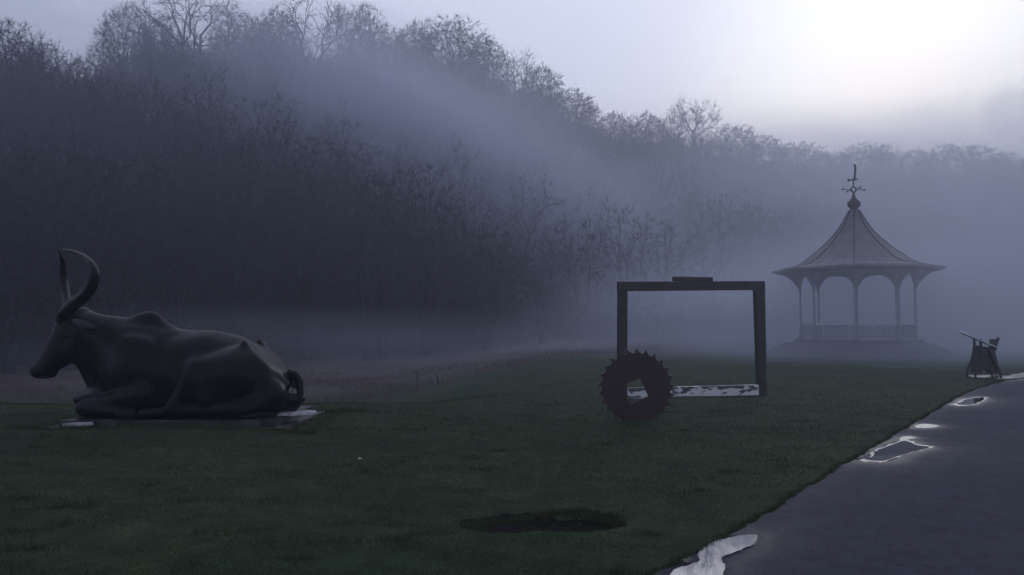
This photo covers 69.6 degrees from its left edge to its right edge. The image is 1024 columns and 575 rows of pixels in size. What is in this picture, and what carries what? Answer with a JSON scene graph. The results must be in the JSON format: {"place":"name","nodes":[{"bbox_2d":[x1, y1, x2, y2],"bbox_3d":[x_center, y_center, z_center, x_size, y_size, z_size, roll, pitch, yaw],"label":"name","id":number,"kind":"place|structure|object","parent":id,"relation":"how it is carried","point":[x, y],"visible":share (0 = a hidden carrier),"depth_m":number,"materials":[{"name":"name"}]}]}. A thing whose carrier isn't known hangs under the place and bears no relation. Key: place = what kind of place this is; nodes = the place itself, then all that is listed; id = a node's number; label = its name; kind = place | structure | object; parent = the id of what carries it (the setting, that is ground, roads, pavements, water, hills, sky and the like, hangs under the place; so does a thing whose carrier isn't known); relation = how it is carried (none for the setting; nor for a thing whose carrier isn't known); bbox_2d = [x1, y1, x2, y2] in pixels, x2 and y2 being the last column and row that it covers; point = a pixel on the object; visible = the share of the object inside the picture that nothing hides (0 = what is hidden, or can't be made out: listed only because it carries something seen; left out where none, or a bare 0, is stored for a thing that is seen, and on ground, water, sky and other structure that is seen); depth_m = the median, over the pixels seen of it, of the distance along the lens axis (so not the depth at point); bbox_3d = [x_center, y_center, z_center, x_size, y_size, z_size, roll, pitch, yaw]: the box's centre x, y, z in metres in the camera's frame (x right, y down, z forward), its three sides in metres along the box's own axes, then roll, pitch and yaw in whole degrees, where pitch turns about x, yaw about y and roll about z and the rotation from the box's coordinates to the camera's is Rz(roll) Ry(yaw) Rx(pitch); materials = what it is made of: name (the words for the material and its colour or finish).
{"place":"outdoors","nodes":[
{"label":"outdoors","id":0,"kind":"place"},
{"bbox_2d":[0,26,1023,374],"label":"hillside","id":1,"kind":"structure","parent":0,"point":[50,206],"depth_m":82.80,"materials":[{"name":"grey plant"}]},
{"bbox_2d":[0,11,61,131],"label":"bare tree","id":2,"kind":"object","parent":1,"relation":"on","point":[8,40],"visible":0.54,"depth_m":84.32,"materials":[{"name":"brown plant"}]},
{"bbox_2d":[14,34,83,138],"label":"bare tree","id":3,"kind":"object","parent":1,"relation":"on","point":[58,66],"visible":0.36,"depth_m":89.05,"materials":[{"name":"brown plant"}]},
{"bbox_2d":[60,54,107,123],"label":"bare tree","id":4,"kind":"object","parent":1,"relation":"on","point":[82,67],"visible":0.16,"depth_m":95.88,"materials":[{"name":"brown plant"}]},
{"bbox_2d":[80,26,130,111],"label":"bare tree","id":5,"kind":"object","parent":1,"relation":"on","point":[100,55],"visible":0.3,"depth_m":97.67,"materials":[{"name":"brown plant"}]},
{"bbox_2d":[84,0,167,125],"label":"bare tree","id":6,"kind":"object","parent":1,"relation":"on","point":[127,38],"visible":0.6,"depth_m":99.29,"materials":[{"name":"brown plant"}]},
{"bbox_2d":[131,9,192,101],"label":"bare tree","id":7,"kind":"object","parent":1,"relation":"on","point":[165,32],"visible":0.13,"depth_m":108.98,"materials":[{"name":"brown plant"}]},
{"bbox_2d":[117,0,269,138],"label":"bare tree","id":8,"kind":"object","parent":1,"relation":"on","point":[189,25],"visible":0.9,"depth_m":94.22,"materials":[{"name":"brown plant"}]},
{"bbox_2d":[204,2,278,100],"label":"bare tree","id":9,"kind":"object","parent":1,"relation":"on","point":[240,27],"visible":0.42,"depth_m":108.90,"materials":[{"name":"brown plant"}]},
{"bbox_2d":[245,2,310,88],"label":"bare tree","id":10,"kind":"object","parent":1,"relation":"on","point":[284,26],"visible":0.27,"depth_m":113.20,"materials":[{"name":"brown plant"}]},
{"bbox_2d":[247,0,369,136],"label":"bare tree","id":11,"kind":"object","parent":1,"relation":"on","point":[312,82],"visible":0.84,"depth_m":103.88,"materials":[{"name":"brown plant"}]},
{"bbox_2d":[319,1,394,103],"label":"bare tree","id":12,"kind":"object","parent":1,"relation":"on","point":[361,20],"visible":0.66,"depth_m":115.50,"materials":[{"name":"brown plant"}]},
{"bbox_2d":[367,26,414,88],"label":"bare tree","id":13,"kind":"object","parent":1,"relation":"on","point":[396,40],"visible":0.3,"depth_m":121.13,"materials":[{"name":"brown plant"}]},
{"bbox_2d":[391,18,447,98],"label":"bare tree","id":14,"kind":"object","parent":1,"relation":"on","point":[414,25],"visible":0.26,"depth_m":125.45,"materials":[{"name":"brown plant"}]},
{"bbox_2d":[410,11,498,94],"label":"bare tree","id":15,"kind":"object","parent":1,"relation":"on","point":[450,42],"visible":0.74,"depth_m":123.97,"materials":[{"name":"brown plant"}]},
{"bbox_2d":[459,34,514,121],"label":"bare tree","id":16,"kind":"object","parent":1,"relation":"on","point":[492,65],"visible":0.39,"depth_m":131.49,"materials":[{"name":"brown plant"}]},
{"bbox_2d":[496,47,541,123],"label":"bare tree","id":17,"kind":"object","parent":1,"relation":"on","point":[524,82],"visible":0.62,"depth_m":135.74,"materials":[{"name":"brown plant"}]},
{"bbox_2d":[520,61,565,146],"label":"bare tree","id":18,"kind":"object","parent":1,"relation":"on","point":[549,87],"visible":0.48,"depth_m":141.89,"materials":[{"name":"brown plant"}]},
{"bbox_2d":[542,87,604,148],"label":"bare tree","id":19,"kind":"object","parent":1,"relation":"on","point":[576,110],"visible":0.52,"depth_m":143.06,"materials":[{"name":"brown plant"}]},
{"bbox_2d":[577,100,602,161],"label":"bare tree","id":20,"kind":"object","parent":1,"relation":"on","point":[592,121],"visible":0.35,"depth_m":145.61,"materials":[{"name":"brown plant"}]},
{"bbox_2d":[595,108,642,162],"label":"bare tree","id":21,"kind":"object","parent":1,"relation":"on","point":[614,126],"visible":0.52,"depth_m":152.17,"materials":[{"name":"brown plant"}]},
{"bbox_2d":[623,109,670,170],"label":"bare tree","id":22,"kind":"object","parent":1,"relation":"on","point":[655,126],"visible":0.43,"depth_m":160.50,"materials":[{"name":"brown plant"}]},
{"bbox_2d":[654,102,695,178],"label":"bare tree","id":23,"kind":"object","parent":1,"relation":"on","point":[674,123],"visible":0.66,"depth_m":163.14,"materials":[{"name":"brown plant"}]},
{"bbox_2d":[657,94,737,176],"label":"bare tree","id":24,"kind":"object","parent":1,"relation":"on","point":[697,118],"visible":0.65,"depth_m":166.03,"materials":[{"name":"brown plant"}]},
{"bbox_2d":[697,123,763,183],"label":"bare tree","id":25,"kind":"object","parent":1,"relation":"on","point":[734,140],"visible":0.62,"depth_m":172.88,"materials":[{"name":"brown plant"}]},
{"bbox_2d":[734,133,789,181],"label":"bare tree","id":26,"kind":"object","parent":1,"relation":"on","point":[781,151],"visible":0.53,"depth_m":180.03,"materials":[{"name":"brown plant"}]},
{"bbox_2d":[765,140,833,195],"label":"bare tree","id":27,"kind":"object","parent":1,"relation":"on","point":[804,155],"visible":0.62,"depth_m":183.63,"materials":[{"name":"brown plant"}]},
{"bbox_2d":[806,147,857,187],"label":"bare tree","id":28,"kind":"object","parent":1,"relation":"on","point":[833,162],"visible":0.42,"depth_m":189.91,"materials":[{"name":"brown plant"}]},
{"bbox_2d":[833,140,894,186],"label":"bare tree","id":29,"kind":"object","parent":1,"relation":"on","point":[877,159],"visible":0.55,"depth_m":195.19,"materials":[{"name":"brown plant"}]},
{"bbox_2d":[865,142,904,189],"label":"bare tree","id":30,"kind":"object","parent":1,"relation":"on","point":[895,161],"visible":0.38,"depth_m":203.04,"materials":[{"name":"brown plant"}]},
{"bbox_2d":[889,147,944,199],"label":"bare tree","id":31,"kind":"object","parent":1,"relation":"on","point":[918,165],"visible":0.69,"depth_m":201.89,"materials":[{"name":"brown plant"}]},
{"bbox_2d":[915,142,1011,191],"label":"bare tree","id":32,"kind":"object","parent":1,"relation":"on","point":[973,163],"visible":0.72,"depth_m":204.48,"materials":[{"name":"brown plant"}]},
{"bbox_2d":[961,151,1023,200],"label":"bare tree","id":33,"kind":"object","parent":1,"relation":"on","point":[1010,168],"visible":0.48,"depth_m":211.15,"materials":[{"name":"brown plant"}]},
{"bbox_2d":[1003,157,1023,194],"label":"bare tree","id":34,"kind":"object","parent":1,"relation":"on","point":[1017,172],"visible":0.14,"depth_m":216.92,"materials":[{"name":"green plant"}]},
{"bbox_2d":[0,116,1023,574],"bbox_3d":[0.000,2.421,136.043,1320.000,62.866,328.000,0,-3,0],"label":"ground","id":35,"kind":"structure","parent":0,"point":[1008,354],"depth_m":8.58,"materials":[{"name":"green plant"}]},
{"bbox_2d":[46,406,324,430],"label":"stone slab","id":36,"kind":"structure","parent":35,"relation":"on","point":[281,422],"depth_m":11.27,"materials":[{"name":"grey stone"}]},
{"bbox_2d":[62,422,93,425],"bbox_3d":[-6.544,2.060,11.124,0.423,0.054,0.134,1,-3,-12],"label":"stone piece","id":37,"kind":"object","parent":36,"relation":"on","point":[78,423],"visible":0.84,"depth_m":11.07,"materials":[{"name":"grey stone"}]},
{"bbox_2d":[29,249,305,418],"bbox_3d":[-5.569,0.727,12.080,4.334,2.721,1.915,0,-3,0],"label":"bull statue","id":38,"kind":"object","parent":36,"relation":"on","point":[148,365],"visible":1,"depth_m":11.57,"materials":[{"name":"brown metal"}]},
{"bbox_2d":[277,410,316,415],"bbox_3d":[-3.451,2.012,11.810,0.655,0.056,0.321,2,-3,-30],"label":"stone piece","id":39,"kind":"object","parent":36,"relation":"on","point":[302,412],"visible":1,"depth_m":11.73,"materials":[{"name":"grey stone"}]},
{"bbox_2d":[0,341,778,404],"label":"dead undergrowth","id":40,"kind":"object","parent":35,"relation":"on","point":[392,389],"visible":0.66,"depth_m":35.68,"materials":[{"name":"brown plant"}]},
{"bbox_2d":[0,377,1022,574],"bbox_3d":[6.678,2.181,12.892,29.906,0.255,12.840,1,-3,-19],"label":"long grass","id":41,"kind":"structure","parent":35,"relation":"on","point":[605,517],"depth_m":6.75,"materials":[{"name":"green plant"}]},
{"bbox_2d":[460,512,626,532],"bbox_3d":[0.247,1.933,6.039,1.336,0.076,0.644,0,-3,0],"label":"bare soil patch","id":42,"kind":"object","parent":35,"relation":"on","point":[565,525],"visible":0.75,"depth_m":6.04,"materials":[{"name":"brown soil"}]},
{"bbox_2d":[597,348,675,420],"bbox_3d":[2.005,1.615,11.936,1.277,1.276,0.045,0,-3,0],"label":"toothed disc","id":43,"kind":"object","parent":35,"relation":"on","point":[650,372],"visible":0.95,"depth_m":11.91,"materials":[{"name":"brown metal"}]},
{"bbox_2d":[617,277,766,398],"bbox_3d":[3.942,1.125,16.063,3.529,2.714,0.146,1,-3,-14],"label":"open frame","id":44,"kind":"object","parent":35,"relation":"on","point":[759,388],"visible":0.79,"depth_m":16.09,"materials":[{"name":"black metal"}]},
{"bbox_2d":[766,164,959,358],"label":"bandstand","id":45,"kind":"structure","parent":35,"relation":"on","point":[856,249],"depth_m":36.35,"materials":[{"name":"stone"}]},
{"bbox_2d":[968,375,990,377],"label":"puddle","id":46,"kind":"object","parent":35,"relation":"on","point":[980,375],"visible":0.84,"depth_m":22.47,"materials":[{"name":"grey"}]},
{"bbox_2d":[959,330,1001,378],"bbox_3d":[13.912,1.989,21.829,1.087,1.427,0.608,0,-3,0],"label":"information lectern","id":47,"kind":"object","parent":35,"relation":"on","point":[982,358],"visible":0.98,"depth_m":21.66,"materials":[{"name":"metal"}]},
{"bbox_2d":[998,372,1023,378],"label":"puddle","id":48,"kind":"object","parent":35,"relation":"on","point":[1020,374],"visible":0.94,"depth_m":22.02,"materials":[{"name":"grey"}]},
{"bbox_2d":[0,0,1023,194],"label":"sky","id":49,"kind":"structure","parent":0,"point":[909,74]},
{"bbox_2d":[655,378,1023,574],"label":"path","id":50,"kind":"structure","parent":0,"point":[951,502],"depth_m":6.21,"materials":[{"name":"grey asphalt"}]},
{"bbox_2d":[680,557,691,562],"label":"puddle","id":51,"kind":"object","parent":50,"relation":"on","point":[687,560],"visible":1,"depth_m":4.91,"materials":[{"name":"grey liquid"}]},
{"bbox_2d":[671,535,755,574],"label":"puddle","id":52,"kind":"object","parent":50,"relation":"on","point":[711,555],"visible":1,"depth_m":5.04,"materials":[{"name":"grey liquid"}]},
{"bbox_2d":[669,534,757,574],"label":"puddle margin","id":53,"kind":"object","parent":50,"relation":"on","point":[734,552],"visible":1,"depth_m":5.30,"materials":[{"name":"grey"}]},
{"bbox_2d":[865,441,928,460],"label":"puddle","id":54,"kind":"object","parent":50,"relation":"on","point":[894,450],"visible":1,"depth_m":9.19,"materials":[{"name":"clear liquid"}]},
{"bbox_2d":[860,440,933,462],"bbox_3d":[4.779,2.033,9.168,0.488,0.005,2.094,-3,-4,45],"label":"puddle margin","id":55,"kind":"object","parent":50,"relation":"on","point":[866,460],"visible":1,"depth_m":9.01,"materials":[{"name":"grey"}]},
{"bbox_2d":[899,436,915,440],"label":"puddle","id":56,"kind":"object","parent":50,"relation":"on","point":[905,438],"visible":1,"depth_m":10.16,"materials":[{"name":"grey"}]},
{"bbox_2d":[915,424,938,427],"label":"puddle","id":57,"kind":"object","parent":50,"relation":"on","point":[925,426],"visible":1,"depth_m":11.35,"materials":[{"name":"grey"}]},
{"bbox_2d":[949,397,988,405],"bbox_3d":[9.405,2.320,15.077,0.425,0.004,2.479,-2,-4,41],"label":"puddle margin","id":58,"kind":"object","parent":50,"relation":"on","point":[956,404],"visible":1,"depth_m":14.80,"materials":[{"name":"grey"}]},
{"bbox_2d":[957,397,983,404],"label":"puddle","id":59,"kind":"object","parent":50,"relation":"on","point":[970,401],"visible":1,"depth_m":14.95,"materials":[{"name":"clear liquid"}]}
]}

